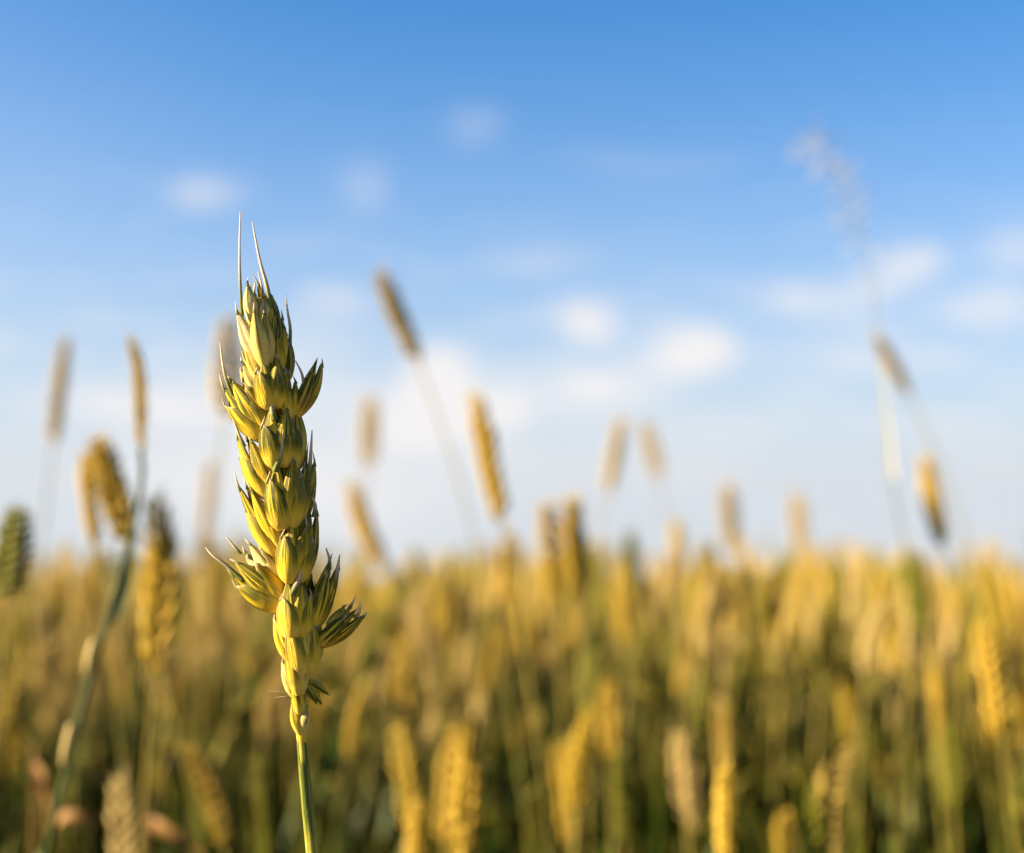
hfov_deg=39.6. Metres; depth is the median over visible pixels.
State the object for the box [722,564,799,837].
wheat stalk
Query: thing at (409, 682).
wheat stalk
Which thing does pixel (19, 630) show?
wheat stalk
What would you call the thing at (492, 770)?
wheat stalk
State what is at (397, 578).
wheat stalk
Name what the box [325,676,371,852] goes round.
wheat stalk
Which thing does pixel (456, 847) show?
wheat stalk
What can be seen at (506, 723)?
wheat stalk
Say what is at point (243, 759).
wheat stalk
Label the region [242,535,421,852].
wheat stalk
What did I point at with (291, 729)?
wheat stalk
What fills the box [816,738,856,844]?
wheat stalk
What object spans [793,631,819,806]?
wheat stalk
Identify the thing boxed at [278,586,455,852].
wheat stalk
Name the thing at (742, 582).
wheat stalk
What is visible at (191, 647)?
wheat stalk
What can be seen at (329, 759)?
wheat stalk
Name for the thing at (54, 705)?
wheat stalk
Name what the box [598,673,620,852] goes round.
wheat stalk
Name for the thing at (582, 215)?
sky
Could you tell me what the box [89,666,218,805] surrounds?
wheat stalk
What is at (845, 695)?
wheat stalk
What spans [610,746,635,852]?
wheat stalk
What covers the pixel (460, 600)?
wheat stalk
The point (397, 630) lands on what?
wheat stalk
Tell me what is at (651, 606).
wheat stalk
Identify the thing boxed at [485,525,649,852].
wheat stalk
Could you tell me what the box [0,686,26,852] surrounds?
wheat stalk
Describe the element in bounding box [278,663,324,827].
wheat stalk
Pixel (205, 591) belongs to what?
wheat stalk
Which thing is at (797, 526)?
wheat stalk
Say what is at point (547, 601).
wheat stalk
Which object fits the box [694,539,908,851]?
wheat stalk
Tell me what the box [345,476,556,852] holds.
wheat stalk
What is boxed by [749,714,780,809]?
wheat stalk
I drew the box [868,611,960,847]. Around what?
wheat stalk
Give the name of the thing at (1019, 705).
wheat stalk
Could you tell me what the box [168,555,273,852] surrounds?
wheat stalk
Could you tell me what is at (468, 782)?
wheat stalk
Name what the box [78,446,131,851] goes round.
wheat stalk
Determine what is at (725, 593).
wheat stalk
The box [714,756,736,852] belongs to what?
wheat stalk
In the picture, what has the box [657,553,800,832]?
wheat stalk
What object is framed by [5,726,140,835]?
wheat stalk
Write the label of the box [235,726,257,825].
wheat stalk
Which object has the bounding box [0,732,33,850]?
wheat stalk
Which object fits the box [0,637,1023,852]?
foliage
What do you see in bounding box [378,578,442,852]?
wheat stalk
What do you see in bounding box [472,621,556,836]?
wheat stalk
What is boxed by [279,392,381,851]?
wheat stalk
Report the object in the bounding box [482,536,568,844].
wheat stalk
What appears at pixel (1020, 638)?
wheat stalk
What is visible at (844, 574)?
wheat stalk
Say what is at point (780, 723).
wheat stalk
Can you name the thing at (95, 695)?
wheat stalk
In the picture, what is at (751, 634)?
wheat stalk
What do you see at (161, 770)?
wheat stalk
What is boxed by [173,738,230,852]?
wheat stalk
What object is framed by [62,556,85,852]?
wheat stalk
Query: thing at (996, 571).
wheat stalk
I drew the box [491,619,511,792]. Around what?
wheat stalk
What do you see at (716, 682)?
wheat stalk
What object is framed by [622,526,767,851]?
wheat stalk
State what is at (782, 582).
wheat stalk
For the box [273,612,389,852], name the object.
wheat stalk
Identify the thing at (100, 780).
wheat stalk
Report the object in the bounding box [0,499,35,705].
wheat stalk
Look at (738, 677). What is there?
wheat stalk
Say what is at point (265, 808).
wheat stalk
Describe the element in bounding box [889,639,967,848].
wheat stalk
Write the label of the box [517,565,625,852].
wheat stalk
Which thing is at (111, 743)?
wheat stalk
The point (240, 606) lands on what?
wheat stalk
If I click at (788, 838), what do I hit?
wheat stalk
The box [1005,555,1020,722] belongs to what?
wheat stalk
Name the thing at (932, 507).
wheat stalk
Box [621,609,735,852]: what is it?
wheat stalk
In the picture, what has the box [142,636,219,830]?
wheat stalk
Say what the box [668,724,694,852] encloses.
wheat stalk
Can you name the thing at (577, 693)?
wheat stalk
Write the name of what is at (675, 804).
wheat stalk
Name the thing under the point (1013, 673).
wheat stalk
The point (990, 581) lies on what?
wheat stalk
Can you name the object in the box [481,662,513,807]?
wheat stalk
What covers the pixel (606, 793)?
wheat stalk
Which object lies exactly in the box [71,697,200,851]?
wheat stalk
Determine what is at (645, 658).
wheat stalk
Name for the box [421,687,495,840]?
wheat stalk
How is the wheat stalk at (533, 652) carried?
on the ground
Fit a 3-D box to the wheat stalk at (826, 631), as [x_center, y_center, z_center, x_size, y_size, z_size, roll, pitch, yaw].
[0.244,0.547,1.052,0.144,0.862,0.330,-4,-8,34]
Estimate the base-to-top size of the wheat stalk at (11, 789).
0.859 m
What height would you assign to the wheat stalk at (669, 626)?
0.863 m
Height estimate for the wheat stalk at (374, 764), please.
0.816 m
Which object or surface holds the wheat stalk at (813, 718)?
on the ground
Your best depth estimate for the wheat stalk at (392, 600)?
1.43 m
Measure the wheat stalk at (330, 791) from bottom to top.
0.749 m
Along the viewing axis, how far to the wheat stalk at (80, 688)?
1.19 m
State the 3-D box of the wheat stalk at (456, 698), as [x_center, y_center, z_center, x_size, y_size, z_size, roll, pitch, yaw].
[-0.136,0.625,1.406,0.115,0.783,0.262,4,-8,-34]
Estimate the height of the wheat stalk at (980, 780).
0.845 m
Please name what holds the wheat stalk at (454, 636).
on the ground
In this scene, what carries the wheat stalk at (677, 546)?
on the ground
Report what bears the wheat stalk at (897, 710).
on the ground
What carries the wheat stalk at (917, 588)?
on the ground
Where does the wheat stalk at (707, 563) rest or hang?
on the ground
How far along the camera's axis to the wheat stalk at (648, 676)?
1.36 m
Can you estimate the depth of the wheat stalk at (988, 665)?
0.74 m
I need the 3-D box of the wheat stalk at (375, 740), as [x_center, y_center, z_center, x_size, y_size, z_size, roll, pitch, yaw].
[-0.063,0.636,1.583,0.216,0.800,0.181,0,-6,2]
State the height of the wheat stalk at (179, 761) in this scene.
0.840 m
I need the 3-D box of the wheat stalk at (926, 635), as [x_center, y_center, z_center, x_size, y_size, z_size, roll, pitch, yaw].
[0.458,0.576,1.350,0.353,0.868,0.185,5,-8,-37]
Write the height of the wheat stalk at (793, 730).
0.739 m
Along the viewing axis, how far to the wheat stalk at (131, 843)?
0.68 m
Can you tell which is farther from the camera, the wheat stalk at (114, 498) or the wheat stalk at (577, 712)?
the wheat stalk at (577, 712)
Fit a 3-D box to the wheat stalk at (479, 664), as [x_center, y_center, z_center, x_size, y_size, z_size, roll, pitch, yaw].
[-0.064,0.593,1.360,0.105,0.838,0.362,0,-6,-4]
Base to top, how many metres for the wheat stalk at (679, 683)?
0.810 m
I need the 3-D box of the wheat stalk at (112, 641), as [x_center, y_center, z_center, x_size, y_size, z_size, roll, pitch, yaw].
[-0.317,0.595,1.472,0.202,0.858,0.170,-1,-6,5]
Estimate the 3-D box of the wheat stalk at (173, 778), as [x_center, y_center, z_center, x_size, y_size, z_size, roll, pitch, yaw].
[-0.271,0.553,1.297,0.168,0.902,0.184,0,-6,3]
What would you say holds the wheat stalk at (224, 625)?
on the ground
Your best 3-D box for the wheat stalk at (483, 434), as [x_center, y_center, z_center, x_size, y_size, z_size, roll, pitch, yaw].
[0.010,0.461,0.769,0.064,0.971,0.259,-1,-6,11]
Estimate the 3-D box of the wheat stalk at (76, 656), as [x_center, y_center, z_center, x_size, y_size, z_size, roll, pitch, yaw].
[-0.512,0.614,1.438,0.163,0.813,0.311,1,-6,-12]
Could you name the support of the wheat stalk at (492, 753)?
on the ground
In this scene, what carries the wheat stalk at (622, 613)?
on the ground
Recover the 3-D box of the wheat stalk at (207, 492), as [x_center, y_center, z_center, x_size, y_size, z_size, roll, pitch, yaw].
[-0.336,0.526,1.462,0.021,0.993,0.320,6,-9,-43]
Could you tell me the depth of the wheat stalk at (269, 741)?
1.35 m
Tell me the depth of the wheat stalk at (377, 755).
1.48 m
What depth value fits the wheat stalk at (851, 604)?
1.25 m
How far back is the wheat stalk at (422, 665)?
1.41 m
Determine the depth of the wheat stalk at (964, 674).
1.07 m
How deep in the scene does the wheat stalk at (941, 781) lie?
1.46 m
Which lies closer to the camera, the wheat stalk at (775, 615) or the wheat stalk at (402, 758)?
the wheat stalk at (402, 758)
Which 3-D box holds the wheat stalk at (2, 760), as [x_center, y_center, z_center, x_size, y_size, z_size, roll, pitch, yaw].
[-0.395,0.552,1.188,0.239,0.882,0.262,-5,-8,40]
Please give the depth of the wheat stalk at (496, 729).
1.44 m
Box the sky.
[0,0,1023,582]
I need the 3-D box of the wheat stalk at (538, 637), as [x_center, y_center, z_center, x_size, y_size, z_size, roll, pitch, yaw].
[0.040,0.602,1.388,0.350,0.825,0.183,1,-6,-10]
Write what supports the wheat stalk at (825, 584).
on the ground
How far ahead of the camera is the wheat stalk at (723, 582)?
1.46 m
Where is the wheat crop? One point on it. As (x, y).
(528, 581)
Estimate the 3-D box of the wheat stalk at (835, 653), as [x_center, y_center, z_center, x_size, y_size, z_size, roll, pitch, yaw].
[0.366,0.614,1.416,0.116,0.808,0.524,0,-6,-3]
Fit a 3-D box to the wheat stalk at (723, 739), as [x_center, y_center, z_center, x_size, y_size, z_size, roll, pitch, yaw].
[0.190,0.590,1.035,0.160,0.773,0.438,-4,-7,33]
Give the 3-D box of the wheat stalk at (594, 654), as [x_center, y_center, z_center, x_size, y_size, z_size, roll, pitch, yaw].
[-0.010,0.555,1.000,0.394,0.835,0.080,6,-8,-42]
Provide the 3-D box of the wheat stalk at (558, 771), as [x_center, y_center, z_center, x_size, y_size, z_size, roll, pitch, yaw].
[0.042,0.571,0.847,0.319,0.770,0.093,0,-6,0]
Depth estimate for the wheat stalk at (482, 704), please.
1.11 m
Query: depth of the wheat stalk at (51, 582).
1.51 m
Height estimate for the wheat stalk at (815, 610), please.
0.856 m
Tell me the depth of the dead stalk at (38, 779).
0.75 m
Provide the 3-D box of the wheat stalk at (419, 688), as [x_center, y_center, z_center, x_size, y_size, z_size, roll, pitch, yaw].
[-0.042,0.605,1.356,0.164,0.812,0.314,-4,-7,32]
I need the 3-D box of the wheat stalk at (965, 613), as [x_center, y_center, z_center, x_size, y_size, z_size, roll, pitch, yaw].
[0.302,0.571,1.299,0.171,0.867,0.205,3,-7,-23]
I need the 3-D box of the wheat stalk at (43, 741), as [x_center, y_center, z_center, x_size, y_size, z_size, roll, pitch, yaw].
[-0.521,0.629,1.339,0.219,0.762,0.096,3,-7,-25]
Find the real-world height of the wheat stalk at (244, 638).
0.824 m
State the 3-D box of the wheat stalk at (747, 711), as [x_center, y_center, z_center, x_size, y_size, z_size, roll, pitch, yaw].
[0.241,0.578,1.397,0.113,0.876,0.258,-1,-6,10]
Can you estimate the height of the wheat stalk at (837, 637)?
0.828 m
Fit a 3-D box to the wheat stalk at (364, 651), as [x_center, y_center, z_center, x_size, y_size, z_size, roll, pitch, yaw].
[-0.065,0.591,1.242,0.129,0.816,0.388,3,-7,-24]
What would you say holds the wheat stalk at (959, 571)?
on the ground
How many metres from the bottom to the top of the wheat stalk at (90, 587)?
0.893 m
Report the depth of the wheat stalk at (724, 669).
1.13 m
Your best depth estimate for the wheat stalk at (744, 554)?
1.42 m
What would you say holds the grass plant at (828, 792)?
on the ground
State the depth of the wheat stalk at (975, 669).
1.39 m
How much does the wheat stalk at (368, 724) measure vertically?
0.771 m
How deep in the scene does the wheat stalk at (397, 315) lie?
0.94 m
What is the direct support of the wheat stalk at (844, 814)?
on the ground
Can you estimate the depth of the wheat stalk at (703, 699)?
1.20 m
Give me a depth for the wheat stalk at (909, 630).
1.08 m
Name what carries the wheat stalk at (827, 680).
on the ground
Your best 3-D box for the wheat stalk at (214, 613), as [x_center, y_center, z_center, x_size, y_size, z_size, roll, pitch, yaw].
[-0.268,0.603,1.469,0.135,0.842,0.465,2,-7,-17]
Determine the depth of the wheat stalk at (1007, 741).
1.39 m
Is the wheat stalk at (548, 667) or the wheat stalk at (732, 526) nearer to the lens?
the wheat stalk at (548, 667)
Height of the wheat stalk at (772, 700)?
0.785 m
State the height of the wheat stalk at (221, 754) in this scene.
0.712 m
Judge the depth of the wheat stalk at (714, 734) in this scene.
1.45 m
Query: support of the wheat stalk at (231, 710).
on the ground
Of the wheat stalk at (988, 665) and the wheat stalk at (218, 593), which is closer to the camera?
the wheat stalk at (988, 665)
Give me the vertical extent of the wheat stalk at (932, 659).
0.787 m
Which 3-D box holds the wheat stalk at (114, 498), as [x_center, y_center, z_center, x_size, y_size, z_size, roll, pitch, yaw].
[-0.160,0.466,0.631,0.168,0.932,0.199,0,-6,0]
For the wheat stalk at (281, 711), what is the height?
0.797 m
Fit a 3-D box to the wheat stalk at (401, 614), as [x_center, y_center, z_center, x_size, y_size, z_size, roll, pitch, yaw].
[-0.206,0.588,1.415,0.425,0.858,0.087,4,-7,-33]
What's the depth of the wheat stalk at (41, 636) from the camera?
1.07 m
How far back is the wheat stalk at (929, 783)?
1.34 m
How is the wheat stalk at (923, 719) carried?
on the ground
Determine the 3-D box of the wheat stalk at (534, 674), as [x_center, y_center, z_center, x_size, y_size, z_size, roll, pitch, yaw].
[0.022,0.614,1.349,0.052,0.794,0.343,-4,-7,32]
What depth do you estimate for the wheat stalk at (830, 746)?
1.41 m
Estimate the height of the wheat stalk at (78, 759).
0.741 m
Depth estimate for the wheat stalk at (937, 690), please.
1.09 m
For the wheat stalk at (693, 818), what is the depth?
1.10 m
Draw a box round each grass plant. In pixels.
[788,114,942,852]
[819,725,840,852]
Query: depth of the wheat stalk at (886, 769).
1.21 m
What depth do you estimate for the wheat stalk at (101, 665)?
1.40 m
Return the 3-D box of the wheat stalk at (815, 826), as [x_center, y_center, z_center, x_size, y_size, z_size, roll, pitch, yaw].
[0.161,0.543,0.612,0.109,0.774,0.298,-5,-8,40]
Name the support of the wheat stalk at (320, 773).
on the ground
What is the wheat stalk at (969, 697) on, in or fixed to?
on the ground
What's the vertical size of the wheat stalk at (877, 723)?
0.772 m
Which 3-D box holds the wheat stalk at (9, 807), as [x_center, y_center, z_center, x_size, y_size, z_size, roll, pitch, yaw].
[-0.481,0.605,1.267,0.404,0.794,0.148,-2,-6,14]
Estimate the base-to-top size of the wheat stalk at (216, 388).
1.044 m
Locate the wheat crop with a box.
[0,527,1023,852]
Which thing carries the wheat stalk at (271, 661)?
on the ground
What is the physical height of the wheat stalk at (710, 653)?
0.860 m
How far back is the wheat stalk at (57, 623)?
1.43 m
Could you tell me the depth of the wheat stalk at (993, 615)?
1.10 m
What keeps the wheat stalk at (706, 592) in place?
on the ground
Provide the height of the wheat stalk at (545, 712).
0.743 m
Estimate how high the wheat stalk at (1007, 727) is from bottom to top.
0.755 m
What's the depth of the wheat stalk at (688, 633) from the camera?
1.35 m
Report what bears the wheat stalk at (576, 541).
on the ground
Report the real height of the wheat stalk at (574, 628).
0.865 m
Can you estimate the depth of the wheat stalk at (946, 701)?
1.29 m
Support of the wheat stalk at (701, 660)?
on the ground
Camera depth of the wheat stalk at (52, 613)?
1.35 m
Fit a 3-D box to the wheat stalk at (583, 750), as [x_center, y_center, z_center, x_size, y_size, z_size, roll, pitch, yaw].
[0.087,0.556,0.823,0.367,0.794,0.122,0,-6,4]
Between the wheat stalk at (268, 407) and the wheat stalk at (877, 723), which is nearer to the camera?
the wheat stalk at (268, 407)
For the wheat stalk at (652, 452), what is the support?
on the ground
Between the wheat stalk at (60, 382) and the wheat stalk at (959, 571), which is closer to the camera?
the wheat stalk at (60, 382)
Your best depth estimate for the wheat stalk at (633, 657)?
1.35 m
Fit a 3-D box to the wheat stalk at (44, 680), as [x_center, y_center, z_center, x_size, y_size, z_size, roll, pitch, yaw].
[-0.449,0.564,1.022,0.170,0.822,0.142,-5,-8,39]
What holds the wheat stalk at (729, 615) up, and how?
on the ground
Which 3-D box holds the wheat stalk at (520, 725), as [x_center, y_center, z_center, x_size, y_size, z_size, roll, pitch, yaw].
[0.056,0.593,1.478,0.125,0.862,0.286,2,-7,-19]
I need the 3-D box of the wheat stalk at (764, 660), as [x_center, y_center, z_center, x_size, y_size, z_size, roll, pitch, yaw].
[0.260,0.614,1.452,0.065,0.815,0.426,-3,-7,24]
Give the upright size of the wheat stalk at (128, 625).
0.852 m
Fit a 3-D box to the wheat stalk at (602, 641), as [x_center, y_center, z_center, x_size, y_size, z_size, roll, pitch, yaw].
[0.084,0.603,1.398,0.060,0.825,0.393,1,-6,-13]
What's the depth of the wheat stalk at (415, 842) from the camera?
0.66 m
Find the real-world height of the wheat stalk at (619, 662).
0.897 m
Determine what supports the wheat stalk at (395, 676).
on the ground
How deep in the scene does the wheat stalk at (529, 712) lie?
1.39 m
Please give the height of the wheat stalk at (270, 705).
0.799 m
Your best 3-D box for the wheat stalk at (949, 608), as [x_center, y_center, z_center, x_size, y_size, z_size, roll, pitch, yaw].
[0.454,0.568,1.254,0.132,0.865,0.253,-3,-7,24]
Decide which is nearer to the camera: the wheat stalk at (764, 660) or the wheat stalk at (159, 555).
the wheat stalk at (159, 555)
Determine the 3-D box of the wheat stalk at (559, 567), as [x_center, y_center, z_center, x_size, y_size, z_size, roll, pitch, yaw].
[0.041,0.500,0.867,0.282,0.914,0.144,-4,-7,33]
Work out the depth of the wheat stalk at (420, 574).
1.42 m
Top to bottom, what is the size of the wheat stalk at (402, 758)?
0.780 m
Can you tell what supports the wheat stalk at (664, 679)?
on the ground
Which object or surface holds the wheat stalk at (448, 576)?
on the ground
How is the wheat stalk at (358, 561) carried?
on the ground
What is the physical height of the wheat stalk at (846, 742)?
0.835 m
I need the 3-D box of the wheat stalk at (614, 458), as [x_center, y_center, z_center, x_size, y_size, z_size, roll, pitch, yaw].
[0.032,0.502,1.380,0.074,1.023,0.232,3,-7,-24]
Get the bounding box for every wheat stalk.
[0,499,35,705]
[0,568,280,852]
[0,583,46,851]
[0,636,240,847]
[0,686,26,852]
[0,700,177,852]
[0,703,101,849]
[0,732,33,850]
[0,757,80,852]
[0,778,27,837]
[1,542,107,852]
[1,584,180,851]
[1,630,87,850]
[2,547,94,847]
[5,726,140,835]
[9,597,167,852]
[15,573,69,831]
[16,332,89,852]
[20,680,112,852]
[23,639,56,852]
[27,640,160,852]
[29,616,171,828]
[31,564,220,840]
[37,328,147,852]
[41,549,251,852]
[41,602,135,795]
[41,682,93,840]
[52,583,172,841]
[58,596,106,781]
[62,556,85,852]
[64,734,88,852]
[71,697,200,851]
[72,672,89,852]
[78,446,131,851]
[80,626,206,852]
[80,636,189,850]
[87,428,204,852]
[87,610,262,845]
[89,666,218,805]
[90,640,181,851]
[97,588,286,832]
[100,553,128,779]
[105,763,139,852]
[106,456,213,849]
[117,560,287,847]
[128,547,365,851]
[137,664,282,852]
[139,484,180,852]
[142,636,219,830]
[149,736,177,846]
[153,537,274,822]
[153,586,446,852]
[153,616,230,785]
[156,653,180,852]
[159,309,244,852]
[161,655,226,808]
[166,700,220,821]
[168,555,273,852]
[168,657,282,796]
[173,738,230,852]
[183,613,284,852]
[196,602,297,797]
[197,529,284,812]
[199,571,215,851]
[205,212,366,852]
[214,600,327,776]
[217,718,231,773]
[232,621,279,852]
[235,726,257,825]
[236,646,402,843]
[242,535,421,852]
[246,631,416,852]
[252,560,371,828]
[253,748,275,852]
[264,710,277,813]
[268,656,349,841]
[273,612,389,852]
[274,645,391,852]
[274,686,330,837]
[275,583,400,836]
[276,722,380,848]
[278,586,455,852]
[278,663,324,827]
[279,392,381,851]
[281,658,441,852]
[284,603,423,850]
[290,711,428,813]
[297,590,441,804]
[304,560,380,803]
[315,543,647,782]
[316,638,409,852]
[318,750,392,820]
[319,580,553,823]
[320,664,541,851]
[321,704,377,806]
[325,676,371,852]
[331,549,453,850]
[332,633,376,852]
[335,619,430,824]
[335,630,414,785]
[342,668,377,819]
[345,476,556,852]
[348,581,485,852]
[356,643,385,798]
[357,687,505,852]
[363,666,430,840]
[373,263,726,852]
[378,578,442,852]
[382,606,414,772]
[386,678,402,832]
[388,561,568,811]
[389,712,422,830]
[391,665,462,818]
[392,606,507,852]
[398,552,843,852]
[405,795,427,852]
[414,599,701,852]
[414,641,550,837]
[418,634,456,846]
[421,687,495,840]
[425,568,624,852]
[428,660,600,852]
[434,715,464,852]
[437,653,466,758]
[441,585,556,786]
[449,805,471,852]
[451,706,484,852]
[454,630,507,803]
[457,652,544,845]
[463,584,498,765]
[466,386,551,852]
[470,559,551,769]
[471,688,606,851]
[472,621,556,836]
[473,688,486,852]
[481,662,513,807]
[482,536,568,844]
[482,633,736,839]
[484,548,520,852]
[484,577,647,850]
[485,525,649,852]
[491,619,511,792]
[492,602,565,759]
[493,578,540,849]
[505,623,562,852]
[506,702,532,826]
[509,551,717,849]
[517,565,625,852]
[525,694,611,835]
[528,638,688,850]
[530,616,746,842]
[532,702,550,815]
[535,495,569,852]
[541,540,616,852]
[542,413,625,833]
[551,734,577,852]
[552,622,648,836]
[558,535,995,851]
[561,488,603,852]
[561,594,717,830]
[564,700,599,852]
[565,546,630,852]
[568,699,639,848]
[569,665,670,823]
[578,621,613,818]
[579,615,642,852]
[583,582,763,837]
[583,638,708,848]
[584,684,638,852]
[589,541,798,851]
[591,545,706,852]
[592,659,706,844]
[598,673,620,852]
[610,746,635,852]
[612,654,702,852]
[614,583,741,813]
[619,580,756,834]
[620,550,776,799]
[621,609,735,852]
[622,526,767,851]
[622,557,747,799]
[630,531,964,850]
[636,417,755,760]
[638,657,705,852]
[639,666,710,847]
[640,661,677,829]
[641,575,806,795]
[644,577,806,832]
[645,623,733,852]
[650,583,722,849]
[653,655,710,852]
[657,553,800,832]
[661,586,683,851]
[664,645,752,852]
[667,654,822,797]
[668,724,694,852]
[669,516,806,852]
[681,564,781,852]
[683,569,718,757]
[684,609,902,840]
[687,764,699,852]
[691,587,898,841]
[693,476,741,741]
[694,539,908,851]
[698,668,850,852]
[705,576,798,850]
[708,628,776,812]
[709,581,801,803]
[709,639,860,815]
[714,621,841,831]
[714,703,920,852]
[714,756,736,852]
[715,588,823,844]
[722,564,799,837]
[734,560,858,821]
[745,575,973,845]
[746,610,813,814]
[746,711,797,832]
[747,488,821,740]
[747,567,855,787]
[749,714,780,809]
[764,586,859,830]
[767,663,792,824]
[768,548,792,817]
[771,609,912,833]
[772,592,817,850]
[773,807,797,852]
[780,556,880,767]
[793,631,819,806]
[794,650,860,843]
[805,779,826,852]
[806,646,929,842]
[807,688,889,852]
[808,584,929,809]
[809,688,913,842]
[810,586,990,844]
[813,555,1001,852]
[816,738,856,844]
[818,615,855,776]
[820,566,918,852]
[824,563,1023,852]
[825,641,871,803]
[832,821,839,852]
[837,653,947,852]
[840,548,1022,852]
[842,678,905,851]
[842,756,849,852]
[849,557,1000,843]
[856,599,1023,852]
[859,628,998,852]
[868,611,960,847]
[871,328,1023,755]
[872,737,893,852]
[884,617,1014,852]
[888,659,977,852]
[888,686,946,839]
[889,631,1021,839]
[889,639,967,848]
[897,545,946,852]
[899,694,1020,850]
[902,604,1016,845]
[902,701,996,847]
[918,449,999,852]
[918,588,1006,852]
[924,671,982,852]
[928,655,997,814]
[929,660,944,851]
[933,696,992,852]
[938,715,964,852]
[944,577,1009,852]
[951,673,1023,845]
[955,557,1006,848]
[956,618,1023,852]
[957,599,1010,827]
[960,712,1020,728]
[969,559,1021,749]
[973,613,1016,852]
[983,641,1019,851]
[983,731,1014,852]
[986,712,1022,832]
[1003,639,1017,830]
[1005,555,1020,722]
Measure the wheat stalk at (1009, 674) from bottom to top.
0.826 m
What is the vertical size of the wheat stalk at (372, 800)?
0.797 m
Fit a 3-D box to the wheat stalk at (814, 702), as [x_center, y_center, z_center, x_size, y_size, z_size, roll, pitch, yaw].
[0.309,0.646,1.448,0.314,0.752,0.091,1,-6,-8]
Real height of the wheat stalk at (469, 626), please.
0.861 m
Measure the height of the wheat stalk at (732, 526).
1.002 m
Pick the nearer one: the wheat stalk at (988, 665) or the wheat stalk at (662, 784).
the wheat stalk at (988, 665)
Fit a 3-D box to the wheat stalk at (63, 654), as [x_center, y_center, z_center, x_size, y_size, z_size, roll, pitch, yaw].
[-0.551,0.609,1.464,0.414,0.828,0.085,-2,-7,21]
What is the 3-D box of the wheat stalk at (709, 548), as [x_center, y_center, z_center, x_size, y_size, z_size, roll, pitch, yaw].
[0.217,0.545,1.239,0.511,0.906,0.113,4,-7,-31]
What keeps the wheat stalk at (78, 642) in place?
on the ground
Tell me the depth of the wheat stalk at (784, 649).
1.15 m
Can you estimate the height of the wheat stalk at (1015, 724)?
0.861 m
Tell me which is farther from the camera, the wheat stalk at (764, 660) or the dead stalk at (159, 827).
the wheat stalk at (764, 660)
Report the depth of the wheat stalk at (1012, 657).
1.35 m
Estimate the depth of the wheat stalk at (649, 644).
1.39 m
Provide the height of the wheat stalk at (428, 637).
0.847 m
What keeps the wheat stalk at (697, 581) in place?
on the ground
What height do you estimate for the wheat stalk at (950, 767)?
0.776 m
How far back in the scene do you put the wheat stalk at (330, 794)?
1.51 m
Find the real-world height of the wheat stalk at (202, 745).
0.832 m
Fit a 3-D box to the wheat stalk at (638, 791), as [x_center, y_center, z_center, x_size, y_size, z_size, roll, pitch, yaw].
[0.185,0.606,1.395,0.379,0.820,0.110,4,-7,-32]
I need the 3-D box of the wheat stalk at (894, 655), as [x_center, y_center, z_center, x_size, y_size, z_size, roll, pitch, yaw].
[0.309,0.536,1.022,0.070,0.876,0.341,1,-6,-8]
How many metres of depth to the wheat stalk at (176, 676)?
1.29 m
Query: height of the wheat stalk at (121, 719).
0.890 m
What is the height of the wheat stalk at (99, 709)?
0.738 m
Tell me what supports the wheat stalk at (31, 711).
on the ground
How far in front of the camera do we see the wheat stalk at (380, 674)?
1.34 m
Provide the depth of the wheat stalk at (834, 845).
1.04 m
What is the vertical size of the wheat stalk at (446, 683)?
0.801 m
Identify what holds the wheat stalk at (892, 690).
on the ground
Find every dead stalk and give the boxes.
[29,746,47,852]
[46,786,103,832]
[143,802,200,852]
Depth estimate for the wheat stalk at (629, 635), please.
1.55 m
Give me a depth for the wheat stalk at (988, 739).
1.31 m
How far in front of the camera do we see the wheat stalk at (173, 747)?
1.18 m
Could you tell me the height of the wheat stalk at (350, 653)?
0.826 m
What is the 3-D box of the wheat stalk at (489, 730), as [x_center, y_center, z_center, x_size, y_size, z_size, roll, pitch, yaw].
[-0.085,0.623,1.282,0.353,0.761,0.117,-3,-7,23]
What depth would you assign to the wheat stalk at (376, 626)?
1.46 m
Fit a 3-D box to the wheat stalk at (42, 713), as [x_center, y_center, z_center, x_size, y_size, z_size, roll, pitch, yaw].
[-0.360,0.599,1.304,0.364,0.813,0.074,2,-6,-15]
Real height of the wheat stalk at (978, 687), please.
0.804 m
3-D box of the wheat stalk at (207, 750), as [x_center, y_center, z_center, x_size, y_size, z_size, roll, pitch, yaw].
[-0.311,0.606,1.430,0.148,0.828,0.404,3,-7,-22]
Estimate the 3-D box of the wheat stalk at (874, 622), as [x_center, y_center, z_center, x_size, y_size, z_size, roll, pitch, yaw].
[0.166,0.533,0.909,0.195,0.858,0.214,-5,-8,36]
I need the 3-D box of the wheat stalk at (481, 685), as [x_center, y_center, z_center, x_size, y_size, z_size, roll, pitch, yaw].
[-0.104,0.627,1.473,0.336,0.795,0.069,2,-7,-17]
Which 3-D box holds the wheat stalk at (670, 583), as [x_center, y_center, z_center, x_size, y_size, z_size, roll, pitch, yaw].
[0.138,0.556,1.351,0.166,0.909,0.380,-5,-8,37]
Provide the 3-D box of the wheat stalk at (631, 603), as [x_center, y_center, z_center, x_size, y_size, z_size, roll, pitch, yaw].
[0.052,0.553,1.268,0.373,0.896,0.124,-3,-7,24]
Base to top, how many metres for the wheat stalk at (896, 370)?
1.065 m
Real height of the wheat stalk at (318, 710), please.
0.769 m
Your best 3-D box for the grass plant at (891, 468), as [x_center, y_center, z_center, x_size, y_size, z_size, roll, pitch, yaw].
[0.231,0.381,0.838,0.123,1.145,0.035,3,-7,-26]
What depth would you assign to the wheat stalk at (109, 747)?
1.27 m
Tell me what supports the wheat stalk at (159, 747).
on the ground
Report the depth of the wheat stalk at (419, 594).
1.40 m
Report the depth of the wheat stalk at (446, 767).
0.76 m
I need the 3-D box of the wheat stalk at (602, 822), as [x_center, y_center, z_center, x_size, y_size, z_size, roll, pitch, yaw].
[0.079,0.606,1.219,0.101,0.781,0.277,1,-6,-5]

